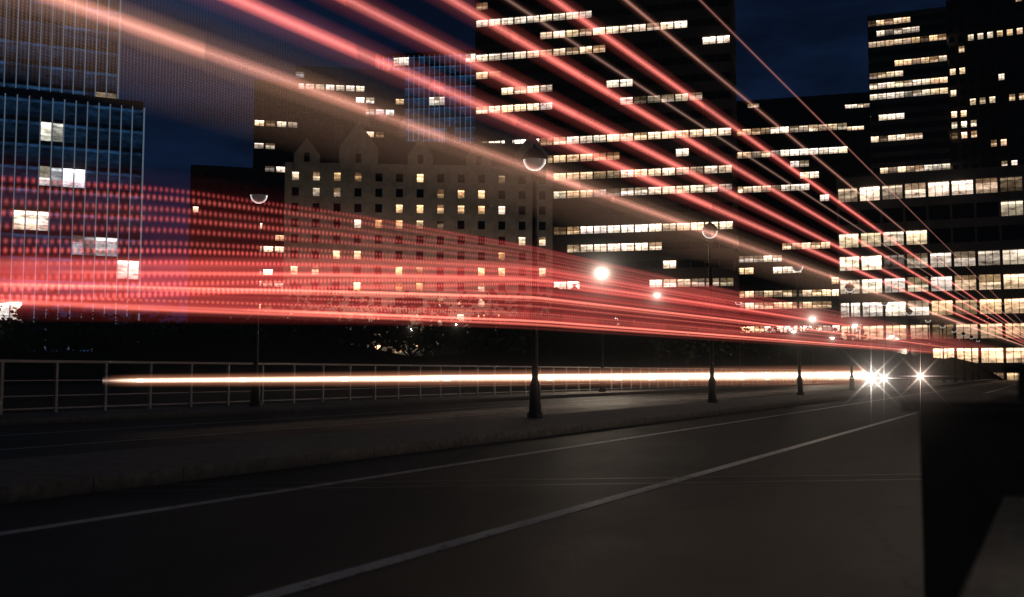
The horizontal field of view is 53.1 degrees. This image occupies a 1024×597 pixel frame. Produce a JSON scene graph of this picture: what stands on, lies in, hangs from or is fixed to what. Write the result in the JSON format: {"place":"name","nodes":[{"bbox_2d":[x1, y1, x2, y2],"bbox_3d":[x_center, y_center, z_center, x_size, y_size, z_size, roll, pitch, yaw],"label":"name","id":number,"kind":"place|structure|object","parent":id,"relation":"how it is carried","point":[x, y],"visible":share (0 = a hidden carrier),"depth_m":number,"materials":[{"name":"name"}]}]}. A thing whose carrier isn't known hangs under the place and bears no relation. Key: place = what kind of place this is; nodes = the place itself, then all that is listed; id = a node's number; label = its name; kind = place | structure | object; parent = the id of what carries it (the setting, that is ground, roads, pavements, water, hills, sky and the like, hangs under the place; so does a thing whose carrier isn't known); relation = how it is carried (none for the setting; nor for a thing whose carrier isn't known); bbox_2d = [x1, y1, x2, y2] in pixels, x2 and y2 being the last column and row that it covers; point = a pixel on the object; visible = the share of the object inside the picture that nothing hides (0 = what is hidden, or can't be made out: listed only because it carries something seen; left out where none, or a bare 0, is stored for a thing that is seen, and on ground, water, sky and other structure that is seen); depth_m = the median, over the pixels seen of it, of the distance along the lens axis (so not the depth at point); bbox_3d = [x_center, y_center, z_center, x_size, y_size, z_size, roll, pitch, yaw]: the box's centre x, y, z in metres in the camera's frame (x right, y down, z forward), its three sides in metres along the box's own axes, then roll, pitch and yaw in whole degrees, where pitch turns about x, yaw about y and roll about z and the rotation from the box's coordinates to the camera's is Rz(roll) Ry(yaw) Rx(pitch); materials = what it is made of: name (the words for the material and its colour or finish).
{"place":"outdoors","nodes":[
{"label":"outdoors","id":0,"kind":"place"},
{"bbox_2d":[3,381,830,412],"bbox_3d":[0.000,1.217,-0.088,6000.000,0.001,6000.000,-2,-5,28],"label":"ground","id":1,"kind":"structure","parent":0,"point":[77,400],"depth_m":66.77,"materials":[{"name":"black"}]},
{"bbox_2d":[0,296,35,349],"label":"tree","id":2,"kind":"object","parent":1,"relation":"on","point":[11,311],"visible":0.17,"depth_m":167.60,"materials":[{"name":"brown plant"}]},
{"bbox_2d":[0,307,64,350],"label":"tree","id":3,"kind":"object","parent":1,"relation":"on","point":[14,343],"visible":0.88,"depth_m":140.69,"materials":[{"name":"brown plant"}]},
{"bbox_2d":[9,289,98,350],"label":"tree","id":4,"kind":"object","parent":1,"relation":"on","point":[70,324],"visible":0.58,"depth_m":147.38,"materials":[{"name":"brown plant"}]},
{"bbox_2d":[0,0,120,98],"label":"glass tower","id":5,"kind":"structure","parent":1,"relation":"on","point":[66,46],"depth_m":184.37,"materials":[{"name":"blue glass"}]},
{"bbox_2d":[0,87,144,350],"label":"glass tower","id":6,"kind":"structure","parent":1,"relation":"on","point":[71,185],"depth_m":174.05,"materials":[{"name":"blue glass"}]},
{"bbox_2d":[35,295,115,350],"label":"tree","id":7,"kind":"object","parent":1,"relation":"on","point":[80,311],"visible":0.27,"depth_m":152.64,"materials":[{"name":"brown plant"}]},
{"bbox_2d":[57,290,145,350],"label":"tree","id":8,"kind":"object","parent":1,"relation":"on","point":[104,302],"visible":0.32,"depth_m":152.93,"materials":[{"name":"brown plant"}]},
{"bbox_2d":[78,296,173,350],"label":"tree","id":9,"kind":"object","parent":1,"relation":"on","point":[122,336],"visible":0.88,"depth_m":119.58,"materials":[{"name":"green plant"}]},
{"bbox_2d":[123,295,200,343],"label":"tree","id":10,"kind":"object","parent":1,"relation":"on","point":[173,323],"visible":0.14,"depth_m":151.89,"materials":[{"name":"brown plant"}]},
{"bbox_2d":[158,299,233,338],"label":"tree","id":11,"kind":"object","parent":1,"relation":"on","point":[196,311],"visible":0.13,"depth_m":158.91,"materials":[{"name":"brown plant"}]},
{"bbox_2d":[172,304,252,334],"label":"tree","id":12,"kind":"object","parent":1,"relation":"on","point":[186,329],"visible":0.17,"depth_m":139.19,"materials":[{"name":"brown plant"}]},
{"bbox_2d":[187,165,259,330],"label":"block","id":13,"kind":"structure","parent":1,"relation":"on","point":[222,242],"depth_m":302.74,"materials":[{"name":"black glass"}]},
{"bbox_2d":[216,304,281,349],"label":"tree","id":14,"kind":"object","parent":1,"relation":"on","point":[241,335],"visible":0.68,"depth_m":122.43,"materials":[{"name":"brown plant"}]},
{"bbox_2d":[219,275,331,334],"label":"tree","id":15,"kind":"object","parent":1,"relation":"on","point":[239,322],"visible":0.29,"depth_m":160.80,"materials":[{"name":"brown plant"}]},
{"bbox_2d":[253,80,298,321],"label":"building","id":16,"kind":"structure","parent":1,"relation":"on","point":[275,139],"depth_m":334.67,"materials":[{"name":"black glass"}]},
{"bbox_2d":[249,284,333,339],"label":"tree","id":17,"kind":"object","parent":1,"relation":"on","point":[311,325],"visible":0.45,"depth_m":131.85,"materials":[{"name":"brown plant"}]},
{"bbox_2d":[279,287,377,344],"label":"tree","id":18,"kind":"object","parent":1,"relation":"on","point":[343,335],"visible":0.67,"depth_m":134.92,"materials":[{"name":"brown plant"}]},
{"bbox_2d":[295,65,404,147],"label":"building","id":19,"kind":"structure","parent":1,"relation":"on","point":[372,101],"depth_m":341.71,"materials":[{"name":"black glass"}]},
{"bbox_2d":[329,285,407,346],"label":"tree","id":20,"kind":"object","parent":1,"relation":"on","point":[340,312],"visible":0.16,"depth_m":161.06,"materials":[{"name":"brown plant"}]},
{"bbox_2d":[341,292,413,352],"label":"tree","id":21,"kind":"object","parent":1,"relation":"on","point":[377,339],"visible":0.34,"depth_m":156.83,"materials":[{"name":"brown plant"}]},
{"bbox_2d":[370,290,452,378],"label":"tree","id":22,"kind":"object","parent":1,"relation":"on","point":[431,337],"visible":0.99,"depth_m":125.35,"materials":[{"name":"green plant"}]},
{"bbox_2d":[283,122,552,352],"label":"building","id":23,"kind":"structure","parent":1,"relation":"on","point":[390,222],"depth_m":202.12,"materials":[{"name":"stone"}]},
{"bbox_2d":[378,50,474,142],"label":"blue tower","id":24,"kind":"structure","parent":1,"relation":"on","point":[439,92],"depth_m":386.91,"materials":[{"name":"blue glass"}]},
{"bbox_2d":[407,294,483,347],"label":"tree","id":25,"kind":"object","parent":1,"relation":"on","point":[438,306],"visible":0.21,"depth_m":159.71,"materials":[{"name":"brown plant"}]},
{"bbox_2d":[418,290,517,381],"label":"tree","id":26,"kind":"object","parent":1,"relation":"on","point":[456,341],"visible":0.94,"depth_m":128.09,"materials":[{"name":"brown plant"}]},
{"bbox_2d":[461,285,545,373],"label":"tree","id":27,"kind":"object","parent":1,"relation":"on","point":[522,334],"visible":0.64,"depth_m":131.46,"materials":[{"name":"brown plant"}]},
{"bbox_2d":[479,292,562,334],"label":"tree","id":28,"kind":"object","parent":1,"relation":"on","point":[517,302],"visible":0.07,"depth_m":164.34,"materials":[{"name":"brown plant"}]},
{"bbox_2d":[494,293,584,354],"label":"tree","id":29,"kind":"object","parent":1,"relation":"on","point":[552,332],"visible":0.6,"depth_m":136.41,"materials":[{"name":"brown plant"}]},
{"bbox_2d":[512,285,598,334],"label":"tree","id":30,"kind":"object","parent":1,"relation":"on","point":[557,291],"visible":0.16,"depth_m":154.99,"materials":[{"name":"brown plant"}]},
{"bbox_2d":[544,272,648,338],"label":"tree","id":31,"kind":"object","parent":1,"relation":"on","point":[568,310],"visible":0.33,"depth_m":145.97,"materials":[{"name":"brown plant"}]},
{"bbox_2d":[475,0,739,343],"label":"central tower","id":32,"kind":"structure","parent":1,"relation":"on","point":[624,112],"depth_m":234.62,"materials":[{"name":"concrete"}]},
{"bbox_2d":[568,289,660,381],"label":"tree","id":33,"kind":"object","parent":1,"relation":"on","point":[611,341],"visible":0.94,"depth_m":133.74,"materials":[{"name":"green plant"}]},
{"bbox_2d":[615,323,665,366],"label":"tree","id":34,"kind":"object","parent":1,"relation":"on","point":[638,351],"visible":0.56,"depth_m":141.23,"materials":[{"name":"brown plant"}]},
{"bbox_2d":[654,291,659,383],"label":"distant lamp","id":35,"kind":"object","parent":1,"relation":"on","point":[657,294],"visible":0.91,"depth_m":109.70,"materials":[{"name":"black metal"}]},
{"bbox_2d":[639,306,709,382],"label":"tree","id":36,"kind":"object","parent":1,"relation":"on","point":[680,354],"visible":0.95,"depth_m":122.45,"materials":[{"name":"brown plant"}]},
{"bbox_2d":[658,304,732,381],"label":"tree","id":37,"kind":"object","parent":1,"relation":"on","point":[678,330],"visible":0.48,"depth_m":128.05,"materials":[{"name":"brown plant"}]},
{"bbox_2d":[688,311,765,382],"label":"tree","id":38,"kind":"object","parent":1,"relation":"on","point":[726,354],"visible":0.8,"depth_m":126.25,"materials":[{"name":"brown plant"}]},
{"bbox_2d":[719,316,770,381],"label":"tree","id":39,"kind":"object","parent":1,"relation":"on","point":[755,349],"visible":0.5,"depth_m":133.41,"materials":[{"name":"brown plant"}]},
{"bbox_2d":[742,319,818,381],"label":"tree","id":40,"kind":"object","parent":1,"relation":"on","point":[775,351],"visible":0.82,"depth_m":135.24,"materials":[{"name":"brown plant"}]},
{"bbox_2d":[737,117,848,338],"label":"office block","id":41,"kind":"structure","parent":1,"relation":"on","point":[790,172],"depth_m":333.45,"materials":[{"name":"black glass"}]},
{"bbox_2d":[771,309,826,368],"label":"tree","id":42,"kind":"object","parent":1,"relation":"on","point":[805,332],"visible":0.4,"depth_m":147.60,"materials":[{"name":"brown plant"}]},
{"bbox_2d":[736,92,870,176],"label":"building","id":43,"kind":"structure","parent":1,"relation":"on","point":[854,108],"depth_m":525.00,"materials":[{"name":"black glass"}]},
{"bbox_2d":[792,314,867,380],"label":"tree","id":44,"kind":"object","parent":1,"relation":"on","point":[838,343],"visible":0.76,"depth_m":146.39,"materials":[{"name":"brown plant"}]},
{"bbox_2d":[853,323,856,380],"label":"distant lamp","id":45,"kind":"object","parent":1,"relation":"on","point":[854,324],"visible":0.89,"depth_m":149.65,"materials":[{"name":"black metal"}]},
{"bbox_2d":[867,7,950,175],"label":"tower","id":46,"kind":"structure","parent":1,"relation":"on","point":[908,94],"depth_m":367.36,"materials":[{"name":"black glass"}]},
{"bbox_2d":[836,164,1023,379],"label":"building","id":47,"kind":"structure","parent":1,"relation":"on","point":[945,247],"depth_m":173.63,"materials":[{"name":"black glass"}]},
{"bbox_2d":[946,0,1023,169],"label":"tower","id":48,"kind":"structure","parent":1,"relation":"on","point":[985,46],"depth_m":362.09,"materials":[{"name":"black glass"}]},
{"bbox_2d":[0,379,906,426],"bbox_3d":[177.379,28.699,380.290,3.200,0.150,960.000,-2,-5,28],"label":"pavement","id":49,"kind":"structure","parent":0,"point":[29,418],"depth_m":32.71,"materials":[{"name":"grey concrete"}]},
{"bbox_2d":[249,183,267,406],"bbox_3d":[-8.031,-0.155,32.269,0.569,7.077,0.578,-2,-5,28],"label":"lamp","id":50,"kind":"object","parent":49,"relation":"on","point":[258,193],"visible":1,"depth_m":32.20,"materials":[{"name":"black metal"}]},
{"bbox_2d":[0,359,880,414],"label":"bridge railing","id":51,"kind":"object","parent":49,"relation":"on","point":[55,395],"visible":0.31,"depth_m":37.48,"materials":[{"name":"silver metal"}]},
{"bbox_2d":[596,264,606,391],"bbox_3d":[4.978,1.613,56.661,0.569,7.077,0.578,-2,-5,28],"label":"lamp","id":52,"kind":"object","parent":49,"relation":"on","point":[601,270],"visible":1,"depth_m":56.60,"materials":[{"name":"black metal"}]},
{"bbox_2d":[735,297,742,385],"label":"lamp","id":53,"kind":"object","parent":49,"relation":"on","point":[738,301],"visible":0.98,"depth_m":81.02,"materials":[{"name":"black metal"}]},
{"bbox_2d":[810,315,815,382],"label":"lamp","id":54,"kind":"object","parent":49,"relation":"on","point":[812,317],"visible":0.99,"depth_m":105.40,"materials":[{"name":"black metal"}]},
{"bbox_2d":[856,325,860,380],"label":"lamp","id":55,"kind":"object","parent":49,"relation":"on","point":[858,327],"visible":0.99,"depth_m":129.79,"materials":[{"name":"black metal"}]},
{"bbox_2d":[0,330,1003,383],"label":"trees","id":56,"kind":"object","parent":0,"point":[210,346],"depth_m":126.88,"materials":[{"name":"black plant"}]},
{"bbox_2d":[0,380,1017,596],"bbox_3d":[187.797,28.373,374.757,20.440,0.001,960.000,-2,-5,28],"label":"road","id":57,"kind":"structure","parent":0,"point":[861,535],"depth_m":8.75,"materials":[{"name":"grey asphalt"}]},
{"bbox_2d":[0,379,998,503],"bbox_3d":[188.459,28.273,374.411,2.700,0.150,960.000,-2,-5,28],"label":"median kerb","id":58,"kind":"structure","parent":57,"relation":"on","point":[31,478],"depth_m":14.42,"materials":[{"name":"concrete"}]},
{"bbox_2d":[522,143,546,417],"bbox_3d":[0.537,-0.458,24.103,0.569,6.500,0.578,-2,-5,28],"label":"median lamp","id":59,"kind":"object","parent":58,"relation":"on","point":[534,158],"visible":1,"depth_m":24.04,"materials":[{"name":"black metal"}]},
{"bbox_2d":[702,220,717,402],"bbox_3d":[7.065,0.429,36.343,0.569,6.500,0.578,-2,-5,28],"label":"median lamp","id":60,"kind":"object","parent":58,"relation":"on","point":[709,229],"visible":1,"depth_m":36.28,"materials":[{"name":"black metal"}]},
{"bbox_2d":[791,259,803,394],"bbox_3d":[13.593,1.316,48.582,0.569,6.500,0.578,-2,-5,28],"label":"median lamp","id":61,"kind":"object","parent":58,"relation":"on","point":[797,265],"visible":0.98,"depth_m":48.52,"materials":[{"name":"black metal"}]},
{"bbox_2d":[845,281,855,390],"bbox_3d":[20.121,2.204,60.822,0.569,6.500,0.578,-2,-5,28],"label":"median lamp","id":62,"kind":"object","parent":58,"relation":"on","point":[849,287],"visible":1,"depth_m":60.75,"materials":[{"name":"black metal"}]},
{"bbox_2d":[880,297,889,387],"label":"median lamp","id":63,"kind":"object","parent":58,"relation":"on","point":[884,301],"visible":1,"depth_m":72.99,"materials":[{"name":"black metal"}]},
{"bbox_2d":[906,308,913,384],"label":"median lamp","id":64,"kind":"object","parent":58,"relation":"on","point":[909,311],"visible":1,"depth_m":85.24,"materials":[{"name":"black metal"}]},
{"bbox_2d":[925,316,931,383],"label":"median lamp","id":65,"kind":"object","parent":58,"relation":"on","point":[927,319],"visible":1,"depth_m":97.47,"materials":[{"name":"black metal"}]},
{"bbox_2d":[940,322,945,382],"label":"median lamp","id":66,"kind":"object","parent":58,"relation":"on","point":[942,325],"visible":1,"depth_m":109.72,"materials":[{"name":"black metal"}]},
{"bbox_2d":[951,328,956,381],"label":"median lamp","id":67,"kind":"object","parent":58,"relation":"on","point":[953,330],"visible":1,"depth_m":121.96,"materials":[{"name":"black metal"}]},
{"bbox_2d":[961,331,966,380],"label":"median lamp","id":68,"kind":"object","parent":58,"relation":"on","point":[963,333],"visible":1,"depth_m":134.21,"materials":[{"name":"black metal"}]},
{"bbox_2d":[969,335,973,379],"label":"median lamp","id":69,"kind":"object","parent":58,"relation":"on","point":[971,337],"visible":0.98,"depth_m":146.46,"materials":[{"name":"black metal"}]},
{"bbox_2d":[976,338,980,379],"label":"median lamp","id":70,"kind":"object","parent":58,"relation":"on","point":[977,339],"visible":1,"depth_m":158.69,"materials":[{"name":"black metal"}]},
{"bbox_2d":[0,380,1016,596],"bbox_3d":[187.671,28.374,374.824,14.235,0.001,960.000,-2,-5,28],"label":"lane markings","id":71,"kind":"object","parent":57,"relation":"on","point":[302,585],"depth_m":9.25,"materials":[{"name":"paint"}]},
{"bbox_2d":[101,474,920,491],"bbox_3d":[0.946,2.017,11.307,10.359,0.001,0.620,1,-4,-8],"label":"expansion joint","id":72,"kind":"object","parent":57,"relation":"on","point":[519,479],"visible":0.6,"depth_m":11.17,"materials":[{"name":"black metal"}]},
{"bbox_2d":[869,371,892,384],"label":"oncoming car","id":73,"kind":"object","parent":57,"relation":"on","point":[875,377],"visible":0.85,"depth_m":101.06,"materials":[{"name":"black paint"}]},
{"bbox_2d":[912,371,924,380],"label":"oncoming car","id":74,"kind":"object","parent":57,"relation":"on","point":[918,375],"visible":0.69,"depth_m":154.86,"materials":[{"name":"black paint"}]},
{"bbox_2d":[119,0,945,334],"label":"sky","id":75,"kind":"structure","parent":0,"point":[194,66],"materials":[{"name":"blue"}]},
{"bbox_2d":[900,366,1023,596],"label":"parapet pier","id":76,"kind":"structure","parent":0,"point":[972,457],"depth_m":3.23,"materials":[{"name":"black concrete"}]},
{"bbox_2d":[960,496,1023,596],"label":"parapet wall","id":77,"kind":"structure","parent":0,"point":[997,569],"depth_m":2.09,"materials":[{"name":"black concrete"}]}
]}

